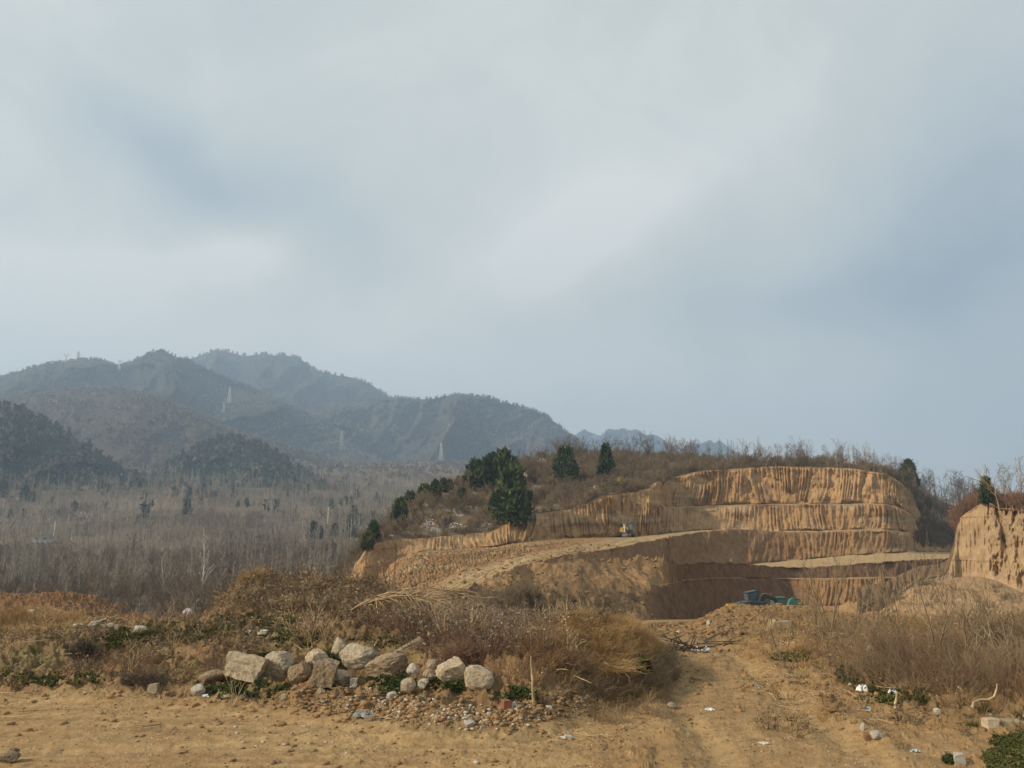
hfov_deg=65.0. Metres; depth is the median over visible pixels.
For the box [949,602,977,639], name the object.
bare sapling
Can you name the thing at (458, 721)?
grit
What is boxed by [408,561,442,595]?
bare sapling
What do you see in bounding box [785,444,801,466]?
bare tree
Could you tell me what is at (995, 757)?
lush weeds
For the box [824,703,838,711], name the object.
rock
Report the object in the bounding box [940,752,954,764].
green plant
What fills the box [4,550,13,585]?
bare tree
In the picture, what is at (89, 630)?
bank weeds
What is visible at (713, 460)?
hill scrub
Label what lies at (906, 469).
bare tree
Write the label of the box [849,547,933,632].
bare sapling
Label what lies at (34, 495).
evergreen tree
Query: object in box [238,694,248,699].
rock
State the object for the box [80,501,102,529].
bare tree
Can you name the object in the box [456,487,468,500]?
evergreen tree
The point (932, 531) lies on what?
hill scrub
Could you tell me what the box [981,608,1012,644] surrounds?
bare sapling
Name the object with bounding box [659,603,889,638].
rubble
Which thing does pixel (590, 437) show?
mountain
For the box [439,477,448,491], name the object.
evergreen tree
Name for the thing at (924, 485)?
bare tree
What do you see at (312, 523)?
evergreen tree
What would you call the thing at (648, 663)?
green plant
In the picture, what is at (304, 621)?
dead stems
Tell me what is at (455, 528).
blossoming bush
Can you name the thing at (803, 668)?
dry grass
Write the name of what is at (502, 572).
spoil
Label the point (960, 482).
bare tree
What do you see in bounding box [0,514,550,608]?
poplar wood
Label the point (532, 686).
stick
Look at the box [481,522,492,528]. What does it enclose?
blossoming bush
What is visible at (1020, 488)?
bare tree
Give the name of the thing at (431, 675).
boulder
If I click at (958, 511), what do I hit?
hill scrub
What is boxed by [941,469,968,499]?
bare tree
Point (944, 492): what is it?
bare tree
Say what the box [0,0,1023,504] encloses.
sky
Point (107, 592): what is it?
valley scrub
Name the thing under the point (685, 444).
bare tree
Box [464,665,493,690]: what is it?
boulder
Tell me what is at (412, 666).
boulder
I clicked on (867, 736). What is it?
rock
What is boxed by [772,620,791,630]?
concrete block
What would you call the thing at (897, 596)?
dry grass
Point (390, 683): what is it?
dark weeds
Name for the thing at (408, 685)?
boulder
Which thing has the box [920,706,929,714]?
rock
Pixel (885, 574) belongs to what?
bare sapling
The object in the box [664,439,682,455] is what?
bare tree
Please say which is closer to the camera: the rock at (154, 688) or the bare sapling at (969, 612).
the rock at (154, 688)
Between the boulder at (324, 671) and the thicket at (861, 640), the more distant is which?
the thicket at (861, 640)
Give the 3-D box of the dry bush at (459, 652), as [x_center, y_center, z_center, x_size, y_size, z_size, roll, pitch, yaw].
[-0.572,2.827,8.457,0.684,0.431,0.697,-8,-13,36]
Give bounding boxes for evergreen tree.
[0,478,9,497]
[19,484,29,500]
[28,490,37,501]
[180,498,192,514]
[305,520,319,538]
[318,525,324,538]
[331,522,338,535]
[342,523,354,536]
[343,513,355,525]
[360,530,375,550]
[367,518,382,541]
[389,495,408,526]
[404,489,416,507]
[417,481,433,497]
[430,477,443,498]
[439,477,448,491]
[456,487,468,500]
[462,456,487,490]
[478,451,497,490]
[484,490,498,517]
[485,446,512,489]
[490,461,534,528]
[512,455,522,473]
[550,444,580,481]
[595,441,618,477]
[898,458,921,488]
[977,474,995,507]
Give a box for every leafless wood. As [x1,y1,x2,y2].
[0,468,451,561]
[0,537,390,616]
[122,458,469,490]
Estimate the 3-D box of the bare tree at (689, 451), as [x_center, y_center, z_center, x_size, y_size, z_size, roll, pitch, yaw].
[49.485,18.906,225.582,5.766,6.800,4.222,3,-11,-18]
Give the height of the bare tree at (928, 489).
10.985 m
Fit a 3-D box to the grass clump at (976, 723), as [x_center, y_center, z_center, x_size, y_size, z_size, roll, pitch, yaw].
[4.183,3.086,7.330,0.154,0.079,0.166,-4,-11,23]
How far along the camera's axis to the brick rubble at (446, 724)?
7.28 m
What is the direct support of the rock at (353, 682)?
on the ground at (445, 740)
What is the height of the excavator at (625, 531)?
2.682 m
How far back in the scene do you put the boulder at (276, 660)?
8.75 m
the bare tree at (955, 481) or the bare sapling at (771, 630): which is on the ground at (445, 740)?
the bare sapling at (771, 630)
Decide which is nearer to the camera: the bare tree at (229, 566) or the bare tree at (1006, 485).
the bare tree at (1006, 485)
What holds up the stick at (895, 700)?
on the ground at (445, 740)
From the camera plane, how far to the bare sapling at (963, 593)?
10.34 m
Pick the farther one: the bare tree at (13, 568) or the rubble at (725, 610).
the bare tree at (13, 568)
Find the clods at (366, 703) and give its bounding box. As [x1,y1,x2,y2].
[1,590,1014,741]
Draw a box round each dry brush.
[67,570,639,684]
[502,609,693,723]
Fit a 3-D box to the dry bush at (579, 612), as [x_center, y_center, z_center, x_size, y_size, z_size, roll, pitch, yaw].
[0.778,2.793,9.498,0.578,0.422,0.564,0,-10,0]
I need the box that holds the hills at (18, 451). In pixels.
[0,413,133,489]
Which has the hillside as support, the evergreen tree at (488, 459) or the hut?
the evergreen tree at (488, 459)
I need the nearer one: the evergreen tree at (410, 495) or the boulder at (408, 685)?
the boulder at (408, 685)
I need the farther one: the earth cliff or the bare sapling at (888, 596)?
the earth cliff
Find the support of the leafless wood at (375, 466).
on the valley floor
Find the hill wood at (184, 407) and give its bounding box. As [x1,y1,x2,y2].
[0,384,343,469]
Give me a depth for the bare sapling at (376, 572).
16.05 m
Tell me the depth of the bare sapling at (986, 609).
9.86 m
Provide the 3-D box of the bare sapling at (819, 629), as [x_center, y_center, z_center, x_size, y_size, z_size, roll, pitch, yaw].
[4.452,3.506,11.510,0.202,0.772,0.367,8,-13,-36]
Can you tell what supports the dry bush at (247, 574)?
on the ground at (445, 740)
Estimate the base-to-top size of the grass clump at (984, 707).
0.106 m
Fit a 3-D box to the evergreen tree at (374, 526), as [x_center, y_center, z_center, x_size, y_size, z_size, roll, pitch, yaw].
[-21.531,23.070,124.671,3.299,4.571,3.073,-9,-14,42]
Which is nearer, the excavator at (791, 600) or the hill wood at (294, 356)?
the excavator at (791, 600)
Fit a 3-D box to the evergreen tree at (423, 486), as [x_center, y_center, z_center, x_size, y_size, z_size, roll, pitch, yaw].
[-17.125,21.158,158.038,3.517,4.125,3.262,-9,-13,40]
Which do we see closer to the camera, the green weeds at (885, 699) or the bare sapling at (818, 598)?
the green weeds at (885, 699)
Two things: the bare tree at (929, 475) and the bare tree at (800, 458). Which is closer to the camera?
the bare tree at (800, 458)
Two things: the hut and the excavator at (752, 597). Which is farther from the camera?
the hut
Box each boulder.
[190,683,205,695]
[198,669,224,684]
[224,651,268,682]
[263,651,294,678]
[287,662,311,685]
[305,649,328,667]
[309,658,339,687]
[330,637,345,658]
[334,670,351,684]
[339,643,379,669]
[365,652,407,678]
[400,678,415,693]
[406,663,420,675]
[418,678,428,688]
[423,669,435,679]
[426,659,439,669]
[435,656,465,681]
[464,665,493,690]
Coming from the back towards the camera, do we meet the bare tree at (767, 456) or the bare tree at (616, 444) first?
the bare tree at (616, 444)
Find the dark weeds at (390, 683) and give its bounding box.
[204,648,542,701]
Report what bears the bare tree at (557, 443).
on the hillside
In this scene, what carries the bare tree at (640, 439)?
on the hillside
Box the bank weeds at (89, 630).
[0,609,262,690]
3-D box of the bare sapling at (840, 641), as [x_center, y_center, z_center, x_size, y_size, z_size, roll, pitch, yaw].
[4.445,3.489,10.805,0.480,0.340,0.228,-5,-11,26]
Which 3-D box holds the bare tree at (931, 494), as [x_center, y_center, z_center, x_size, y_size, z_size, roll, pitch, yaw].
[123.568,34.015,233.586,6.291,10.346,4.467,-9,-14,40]
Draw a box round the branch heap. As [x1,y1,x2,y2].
[655,631,741,653]
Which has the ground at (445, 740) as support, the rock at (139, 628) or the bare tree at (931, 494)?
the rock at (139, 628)
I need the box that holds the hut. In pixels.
[31,537,54,542]
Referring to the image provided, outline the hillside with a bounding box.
[345,456,952,574]
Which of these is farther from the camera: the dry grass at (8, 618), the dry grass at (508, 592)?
the dry grass at (508, 592)
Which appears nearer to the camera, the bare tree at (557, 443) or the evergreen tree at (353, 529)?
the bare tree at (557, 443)
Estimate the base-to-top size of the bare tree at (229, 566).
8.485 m
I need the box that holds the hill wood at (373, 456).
[0,348,382,461]
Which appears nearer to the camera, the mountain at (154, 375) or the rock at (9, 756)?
the rock at (9, 756)
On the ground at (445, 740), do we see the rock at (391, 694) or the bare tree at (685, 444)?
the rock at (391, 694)
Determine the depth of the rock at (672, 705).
8.29 m
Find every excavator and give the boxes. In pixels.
[619,523,634,537]
[730,590,777,605]
[769,597,804,605]
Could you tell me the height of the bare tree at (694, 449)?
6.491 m
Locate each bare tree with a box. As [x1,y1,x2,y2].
[2,554,9,591]
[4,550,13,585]
[8,548,18,592]
[11,543,21,581]
[16,549,27,592]
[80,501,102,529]
[154,582,163,606]
[196,575,217,599]
[198,526,214,591]
[218,550,239,582]
[549,436,564,453]
[571,438,585,453]
[572,438,584,456]
[598,434,616,448]
[611,434,623,450]
[617,436,634,450]
[624,437,640,455]
[630,432,645,450]
[637,430,653,454]
[639,443,652,455]
[664,433,676,453]
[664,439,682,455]
[665,442,685,455]
[677,438,698,458]
[682,440,696,461]
[688,442,699,456]
[728,438,752,464]
[755,448,771,466]
[757,446,770,466]
[769,443,784,466]
[785,436,802,463]
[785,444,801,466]
[796,450,805,466]
[797,439,816,464]
[822,438,846,464]
[834,445,845,466]
[849,442,874,468]
[865,456,872,473]
[872,457,884,473]
[894,462,908,479]
[897,459,915,480]
[914,471,929,502]
[918,476,942,509]
[920,476,930,500]
[922,467,938,495]
[925,484,945,516]
[935,490,950,519]
[937,505,947,520]
[938,473,960,509]
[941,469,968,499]
[947,471,966,496]
[949,473,970,496]
[954,478,970,499]
[967,463,1009,509]
[995,465,1015,510]
[999,467,1018,509]
[1012,456,1023,509]
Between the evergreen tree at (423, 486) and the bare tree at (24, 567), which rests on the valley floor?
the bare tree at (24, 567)
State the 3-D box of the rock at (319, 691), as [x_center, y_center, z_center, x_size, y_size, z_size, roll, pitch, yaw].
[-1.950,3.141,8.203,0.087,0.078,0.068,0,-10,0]
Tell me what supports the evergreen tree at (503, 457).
on the hillside
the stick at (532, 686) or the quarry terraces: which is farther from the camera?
the quarry terraces
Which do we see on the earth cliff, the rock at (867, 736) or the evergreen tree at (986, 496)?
the evergreen tree at (986, 496)
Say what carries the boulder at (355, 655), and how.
on the ground at (445, 740)
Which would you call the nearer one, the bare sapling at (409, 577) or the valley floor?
the bare sapling at (409, 577)
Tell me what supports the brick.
on the ground at (445, 740)
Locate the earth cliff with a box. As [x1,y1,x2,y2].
[857,502,1023,616]
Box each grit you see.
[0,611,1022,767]
[1,624,1022,767]
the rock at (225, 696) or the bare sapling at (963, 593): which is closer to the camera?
the rock at (225, 696)
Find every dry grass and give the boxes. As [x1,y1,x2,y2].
[0,591,230,689]
[344,457,950,578]
[436,584,654,620]
[726,603,1023,733]
[887,577,1023,607]
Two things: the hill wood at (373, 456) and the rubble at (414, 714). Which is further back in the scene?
the hill wood at (373, 456)
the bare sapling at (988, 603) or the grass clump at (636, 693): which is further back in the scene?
the bare sapling at (988, 603)
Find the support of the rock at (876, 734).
on the ground at (445, 740)
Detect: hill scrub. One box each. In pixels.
[335,446,702,578]
[438,581,617,615]
[695,451,954,525]
[913,501,954,548]
[945,483,1023,533]
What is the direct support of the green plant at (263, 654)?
on the ground at (445, 740)
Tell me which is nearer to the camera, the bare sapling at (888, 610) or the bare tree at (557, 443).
the bare sapling at (888, 610)
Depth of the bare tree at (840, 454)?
195.48 m
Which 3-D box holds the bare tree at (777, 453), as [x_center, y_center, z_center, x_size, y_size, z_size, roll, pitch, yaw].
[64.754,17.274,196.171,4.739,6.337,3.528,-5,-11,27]
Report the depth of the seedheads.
9.37 m
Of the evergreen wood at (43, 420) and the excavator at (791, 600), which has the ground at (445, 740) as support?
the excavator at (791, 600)
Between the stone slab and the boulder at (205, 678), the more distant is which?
the boulder at (205, 678)
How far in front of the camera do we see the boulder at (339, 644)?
9.22 m
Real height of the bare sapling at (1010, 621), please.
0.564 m
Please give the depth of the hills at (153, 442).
1135.66 m
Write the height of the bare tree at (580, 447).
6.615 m
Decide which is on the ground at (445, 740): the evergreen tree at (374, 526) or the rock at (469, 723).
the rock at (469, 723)
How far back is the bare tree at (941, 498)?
234.80 m
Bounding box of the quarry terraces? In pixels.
[351,467,952,620]
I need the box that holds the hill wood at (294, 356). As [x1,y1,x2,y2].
[120,348,390,408]
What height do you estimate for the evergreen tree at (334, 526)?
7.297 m
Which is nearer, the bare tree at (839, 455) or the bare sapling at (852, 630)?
the bare sapling at (852, 630)
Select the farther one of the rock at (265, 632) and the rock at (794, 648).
the rock at (794, 648)
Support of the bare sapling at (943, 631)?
on the ground at (445, 740)
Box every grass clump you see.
[629,688,644,697]
[962,719,978,727]
[975,702,991,712]
[1007,705,1023,720]
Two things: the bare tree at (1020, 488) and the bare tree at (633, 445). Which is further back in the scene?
the bare tree at (633, 445)
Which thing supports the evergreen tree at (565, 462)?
on the hillside
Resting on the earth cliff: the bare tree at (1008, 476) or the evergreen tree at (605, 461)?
the bare tree at (1008, 476)
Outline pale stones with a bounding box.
[17,593,301,693]
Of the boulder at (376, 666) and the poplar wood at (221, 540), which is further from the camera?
the poplar wood at (221, 540)
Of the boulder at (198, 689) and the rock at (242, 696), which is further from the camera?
the boulder at (198, 689)
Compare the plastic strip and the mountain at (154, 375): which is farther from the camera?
the mountain at (154, 375)
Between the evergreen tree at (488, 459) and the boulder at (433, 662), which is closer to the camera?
the boulder at (433, 662)
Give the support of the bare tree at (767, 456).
on the hillside
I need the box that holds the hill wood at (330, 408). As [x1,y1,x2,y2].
[303,392,597,462]
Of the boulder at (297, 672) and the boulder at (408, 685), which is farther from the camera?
the boulder at (297, 672)
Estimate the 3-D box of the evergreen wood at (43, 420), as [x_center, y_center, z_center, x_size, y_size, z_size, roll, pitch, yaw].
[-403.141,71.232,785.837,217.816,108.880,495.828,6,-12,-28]
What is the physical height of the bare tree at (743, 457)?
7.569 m
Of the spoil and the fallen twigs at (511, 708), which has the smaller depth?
the fallen twigs at (511, 708)
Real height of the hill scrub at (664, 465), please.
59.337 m
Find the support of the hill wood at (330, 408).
on the mountain at (382, 418)
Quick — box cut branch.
[351,579,489,613]
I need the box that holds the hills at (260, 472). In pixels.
[160,439,303,488]
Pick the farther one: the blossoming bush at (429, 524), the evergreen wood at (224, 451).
the evergreen wood at (224, 451)
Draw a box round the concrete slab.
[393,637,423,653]
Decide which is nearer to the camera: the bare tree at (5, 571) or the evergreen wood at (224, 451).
the bare tree at (5, 571)
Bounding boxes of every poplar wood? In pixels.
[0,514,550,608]
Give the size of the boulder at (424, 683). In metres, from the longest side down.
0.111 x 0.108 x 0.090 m
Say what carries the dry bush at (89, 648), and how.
on the ground at (445, 740)
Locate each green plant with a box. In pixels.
[256,651,269,656]
[329,654,340,666]
[629,654,653,672]
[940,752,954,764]
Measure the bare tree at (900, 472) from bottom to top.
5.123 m
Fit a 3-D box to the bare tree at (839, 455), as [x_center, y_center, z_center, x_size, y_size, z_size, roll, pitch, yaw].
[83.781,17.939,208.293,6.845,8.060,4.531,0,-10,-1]
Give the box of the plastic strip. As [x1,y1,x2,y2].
[759,741,773,744]
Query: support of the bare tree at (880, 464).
on the hillside
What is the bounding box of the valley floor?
[0,460,465,616]
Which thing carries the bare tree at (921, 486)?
on the hillside
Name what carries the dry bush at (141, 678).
on the ground at (445, 740)
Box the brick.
[499,699,511,708]
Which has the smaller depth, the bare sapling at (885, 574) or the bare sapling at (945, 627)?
the bare sapling at (945, 627)
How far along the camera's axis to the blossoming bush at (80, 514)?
430.79 m
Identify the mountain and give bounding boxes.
[0,351,378,462]
[186,350,389,409]
[308,395,589,462]
[573,428,741,457]
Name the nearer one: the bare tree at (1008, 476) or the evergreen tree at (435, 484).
the bare tree at (1008, 476)
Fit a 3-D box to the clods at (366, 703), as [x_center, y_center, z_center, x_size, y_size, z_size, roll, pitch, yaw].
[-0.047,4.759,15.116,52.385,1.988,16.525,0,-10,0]
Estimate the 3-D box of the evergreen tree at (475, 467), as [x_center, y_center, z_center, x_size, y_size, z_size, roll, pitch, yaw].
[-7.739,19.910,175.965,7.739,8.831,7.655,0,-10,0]
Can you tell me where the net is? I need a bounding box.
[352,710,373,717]
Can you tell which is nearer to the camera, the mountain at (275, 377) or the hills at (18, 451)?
the hills at (18, 451)
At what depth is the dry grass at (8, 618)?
13.81 m
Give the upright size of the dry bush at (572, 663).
0.393 m
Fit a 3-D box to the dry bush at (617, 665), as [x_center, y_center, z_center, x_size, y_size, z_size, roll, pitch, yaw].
[0.886,3.061,8.701,1.356,0.369,1.182,0,-10,0]
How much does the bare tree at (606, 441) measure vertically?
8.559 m
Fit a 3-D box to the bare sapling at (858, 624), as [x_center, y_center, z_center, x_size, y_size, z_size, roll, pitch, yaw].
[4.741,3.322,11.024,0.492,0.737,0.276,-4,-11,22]
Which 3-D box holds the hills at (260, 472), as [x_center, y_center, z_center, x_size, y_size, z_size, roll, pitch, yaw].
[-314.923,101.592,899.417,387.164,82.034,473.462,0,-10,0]
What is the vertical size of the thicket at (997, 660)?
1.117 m
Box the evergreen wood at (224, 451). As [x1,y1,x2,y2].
[144,432,332,489]
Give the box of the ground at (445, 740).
[0,577,1023,767]
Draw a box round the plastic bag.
[856,684,867,691]
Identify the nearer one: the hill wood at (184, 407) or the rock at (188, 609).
the rock at (188, 609)
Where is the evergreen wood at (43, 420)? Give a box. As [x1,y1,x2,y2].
[0,400,169,494]
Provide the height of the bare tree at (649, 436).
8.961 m
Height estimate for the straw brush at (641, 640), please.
0.961 m
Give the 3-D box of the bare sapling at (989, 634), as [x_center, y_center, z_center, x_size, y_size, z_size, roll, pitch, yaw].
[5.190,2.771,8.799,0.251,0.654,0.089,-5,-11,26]
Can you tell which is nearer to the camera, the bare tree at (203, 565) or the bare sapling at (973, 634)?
the bare sapling at (973, 634)
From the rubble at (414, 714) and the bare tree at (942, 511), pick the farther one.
the bare tree at (942, 511)
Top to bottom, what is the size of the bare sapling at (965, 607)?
1.098 m
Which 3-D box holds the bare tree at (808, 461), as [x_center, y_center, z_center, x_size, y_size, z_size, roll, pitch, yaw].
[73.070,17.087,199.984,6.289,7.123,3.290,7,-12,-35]
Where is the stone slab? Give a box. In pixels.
[997,718,1023,728]
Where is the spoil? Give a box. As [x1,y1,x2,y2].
[388,542,658,619]
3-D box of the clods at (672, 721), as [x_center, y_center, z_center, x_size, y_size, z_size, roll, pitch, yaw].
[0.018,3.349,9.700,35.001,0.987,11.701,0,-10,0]
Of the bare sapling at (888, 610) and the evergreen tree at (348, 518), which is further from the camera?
the evergreen tree at (348, 518)
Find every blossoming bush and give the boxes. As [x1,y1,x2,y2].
[68,509,89,518]
[419,516,437,530]
[446,522,462,531]
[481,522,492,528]
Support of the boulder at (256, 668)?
on the ground at (445, 740)
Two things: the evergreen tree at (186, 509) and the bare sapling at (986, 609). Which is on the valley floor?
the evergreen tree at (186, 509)
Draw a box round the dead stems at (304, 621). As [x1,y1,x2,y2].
[0,562,642,704]
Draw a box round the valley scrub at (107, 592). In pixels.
[0,543,357,617]
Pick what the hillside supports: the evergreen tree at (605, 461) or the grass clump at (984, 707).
the evergreen tree at (605, 461)
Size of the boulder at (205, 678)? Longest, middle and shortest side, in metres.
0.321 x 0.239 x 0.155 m
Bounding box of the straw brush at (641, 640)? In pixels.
[496,606,674,721]
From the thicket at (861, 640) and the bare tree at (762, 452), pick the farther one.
the bare tree at (762, 452)
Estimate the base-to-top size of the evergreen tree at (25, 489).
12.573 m
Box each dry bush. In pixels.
[61,633,103,660]
[110,663,180,690]
[232,562,274,585]
[236,576,321,597]
[426,631,488,666]
[521,641,604,676]
[556,603,599,623]
[580,651,652,682]
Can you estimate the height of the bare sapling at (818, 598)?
1.739 m
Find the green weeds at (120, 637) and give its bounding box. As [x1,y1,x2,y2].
[0,610,434,686]
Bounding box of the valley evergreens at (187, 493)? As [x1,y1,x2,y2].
[0,472,383,525]
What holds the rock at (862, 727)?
on the ground at (445, 740)
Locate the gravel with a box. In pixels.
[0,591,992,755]
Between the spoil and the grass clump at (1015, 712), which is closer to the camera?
the grass clump at (1015, 712)
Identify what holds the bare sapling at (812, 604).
on the ground at (445, 740)
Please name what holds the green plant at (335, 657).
on the ground at (445, 740)
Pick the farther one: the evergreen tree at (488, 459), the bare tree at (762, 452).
the bare tree at (762, 452)
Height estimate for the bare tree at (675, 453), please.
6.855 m
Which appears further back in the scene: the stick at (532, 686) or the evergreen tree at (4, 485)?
the evergreen tree at (4, 485)
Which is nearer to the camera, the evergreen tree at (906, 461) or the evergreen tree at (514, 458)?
the evergreen tree at (514, 458)
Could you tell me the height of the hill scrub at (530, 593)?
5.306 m
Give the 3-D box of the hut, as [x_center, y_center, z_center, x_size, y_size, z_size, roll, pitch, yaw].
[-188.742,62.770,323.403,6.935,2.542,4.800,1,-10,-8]
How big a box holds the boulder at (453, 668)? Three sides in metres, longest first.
0.324 x 0.252 x 0.244 m
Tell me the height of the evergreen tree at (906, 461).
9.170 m
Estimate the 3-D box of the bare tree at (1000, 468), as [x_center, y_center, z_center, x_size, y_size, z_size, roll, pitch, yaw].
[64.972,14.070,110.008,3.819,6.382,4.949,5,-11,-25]
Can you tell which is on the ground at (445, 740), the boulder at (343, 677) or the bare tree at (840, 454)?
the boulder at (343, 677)
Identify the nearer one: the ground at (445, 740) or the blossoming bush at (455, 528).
the ground at (445, 740)
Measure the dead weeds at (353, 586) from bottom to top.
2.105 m
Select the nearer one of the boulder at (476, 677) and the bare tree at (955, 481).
the boulder at (476, 677)
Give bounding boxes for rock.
[0,751,20,762]
[134,625,146,631]
[147,683,159,693]
[182,608,192,615]
[220,694,230,698]
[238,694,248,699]
[257,630,268,634]
[317,688,323,694]
[350,678,357,686]
[364,715,372,721]
[386,691,396,698]
[464,719,475,727]
[667,702,676,708]
[780,637,814,655]
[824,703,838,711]
[860,722,865,731]
[863,732,872,740]
[869,730,882,739]
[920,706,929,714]
[933,708,941,714]
[953,752,965,765]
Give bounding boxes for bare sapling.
[364,557,381,582]
[376,528,413,591]
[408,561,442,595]
[759,602,793,658]
[792,535,866,631]
[795,578,827,624]
[810,601,834,653]
[823,629,860,654]
[831,585,885,653]
[838,599,873,651]
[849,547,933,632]
[865,561,890,620]
[865,600,891,645]
[891,538,964,660]
[926,588,985,637]
[930,617,955,638]
[932,564,978,630]
[946,592,983,625]
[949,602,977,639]
[954,607,988,666]
[959,603,985,656]
[964,575,1007,638]
[968,575,1009,627]
[969,599,992,651]
[971,599,1013,654]
[973,608,1000,664]
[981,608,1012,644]
[986,607,1014,646]
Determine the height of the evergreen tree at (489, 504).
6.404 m
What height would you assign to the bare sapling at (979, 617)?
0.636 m
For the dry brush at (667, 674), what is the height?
0.935 m
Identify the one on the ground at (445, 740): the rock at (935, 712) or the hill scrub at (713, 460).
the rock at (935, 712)
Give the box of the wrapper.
[559,734,574,738]
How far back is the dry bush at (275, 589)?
14.59 m
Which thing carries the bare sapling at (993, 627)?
on the ground at (445, 740)
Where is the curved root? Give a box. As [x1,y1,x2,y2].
[971,684,997,708]
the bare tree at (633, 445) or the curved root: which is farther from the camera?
the bare tree at (633, 445)
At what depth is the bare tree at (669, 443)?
248.74 m
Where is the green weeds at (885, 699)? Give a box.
[766,651,939,704]
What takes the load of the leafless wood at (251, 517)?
on the valley floor
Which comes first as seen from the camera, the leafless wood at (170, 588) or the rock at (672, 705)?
the rock at (672, 705)
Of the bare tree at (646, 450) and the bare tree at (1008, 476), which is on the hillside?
the bare tree at (646, 450)
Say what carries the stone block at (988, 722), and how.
on the ground at (445, 740)
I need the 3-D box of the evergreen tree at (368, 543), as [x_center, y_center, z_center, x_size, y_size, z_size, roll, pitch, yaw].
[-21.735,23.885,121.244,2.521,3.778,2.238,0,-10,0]
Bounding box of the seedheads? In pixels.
[309,570,567,657]
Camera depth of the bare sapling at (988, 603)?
11.57 m
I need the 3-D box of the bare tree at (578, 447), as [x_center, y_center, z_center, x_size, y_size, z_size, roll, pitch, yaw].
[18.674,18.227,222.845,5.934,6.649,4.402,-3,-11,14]
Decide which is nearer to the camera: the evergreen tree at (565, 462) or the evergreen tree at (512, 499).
the evergreen tree at (512, 499)
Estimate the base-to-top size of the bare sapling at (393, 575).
1.341 m
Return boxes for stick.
[530,656,534,702]
[894,691,897,708]
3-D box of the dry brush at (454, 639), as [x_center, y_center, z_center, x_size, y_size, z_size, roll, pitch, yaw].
[-2.401,3.912,13.092,9.796,1.553,11.084,0,-10,0]
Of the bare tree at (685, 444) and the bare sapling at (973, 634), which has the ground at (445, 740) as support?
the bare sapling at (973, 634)
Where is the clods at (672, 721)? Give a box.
[1,616,998,767]
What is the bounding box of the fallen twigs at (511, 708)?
[6,611,1022,767]
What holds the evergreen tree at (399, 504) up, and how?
on the hillside
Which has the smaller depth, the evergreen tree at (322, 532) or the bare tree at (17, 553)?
the bare tree at (17, 553)
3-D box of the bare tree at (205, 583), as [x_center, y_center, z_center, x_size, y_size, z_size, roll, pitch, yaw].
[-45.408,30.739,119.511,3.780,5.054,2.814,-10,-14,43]
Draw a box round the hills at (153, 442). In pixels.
[0,388,326,469]
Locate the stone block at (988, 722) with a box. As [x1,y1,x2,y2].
[981,717,998,728]
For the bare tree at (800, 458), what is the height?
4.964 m
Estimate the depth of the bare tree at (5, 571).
152.50 m
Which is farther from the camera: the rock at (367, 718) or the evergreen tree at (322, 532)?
the evergreen tree at (322, 532)
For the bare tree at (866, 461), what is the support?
on the hillside
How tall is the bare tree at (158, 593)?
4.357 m
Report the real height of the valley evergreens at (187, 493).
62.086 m
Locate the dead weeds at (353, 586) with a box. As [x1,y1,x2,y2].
[175,562,624,671]
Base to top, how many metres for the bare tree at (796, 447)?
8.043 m
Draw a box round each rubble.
[168,615,646,767]
[390,698,559,725]
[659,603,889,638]
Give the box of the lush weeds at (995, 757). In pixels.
[979,728,1023,767]
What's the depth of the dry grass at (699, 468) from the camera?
170.91 m
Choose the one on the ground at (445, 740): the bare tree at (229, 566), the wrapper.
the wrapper
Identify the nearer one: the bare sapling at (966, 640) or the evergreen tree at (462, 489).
the bare sapling at (966, 640)
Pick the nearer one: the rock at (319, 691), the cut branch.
the rock at (319, 691)
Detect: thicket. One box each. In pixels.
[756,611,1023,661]
[756,615,1021,653]
[826,607,1023,707]
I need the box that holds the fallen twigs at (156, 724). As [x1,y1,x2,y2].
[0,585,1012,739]
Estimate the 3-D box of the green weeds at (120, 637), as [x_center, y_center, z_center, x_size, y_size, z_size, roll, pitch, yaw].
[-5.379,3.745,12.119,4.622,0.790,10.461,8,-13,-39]
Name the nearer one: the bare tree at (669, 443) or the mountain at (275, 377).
the bare tree at (669, 443)

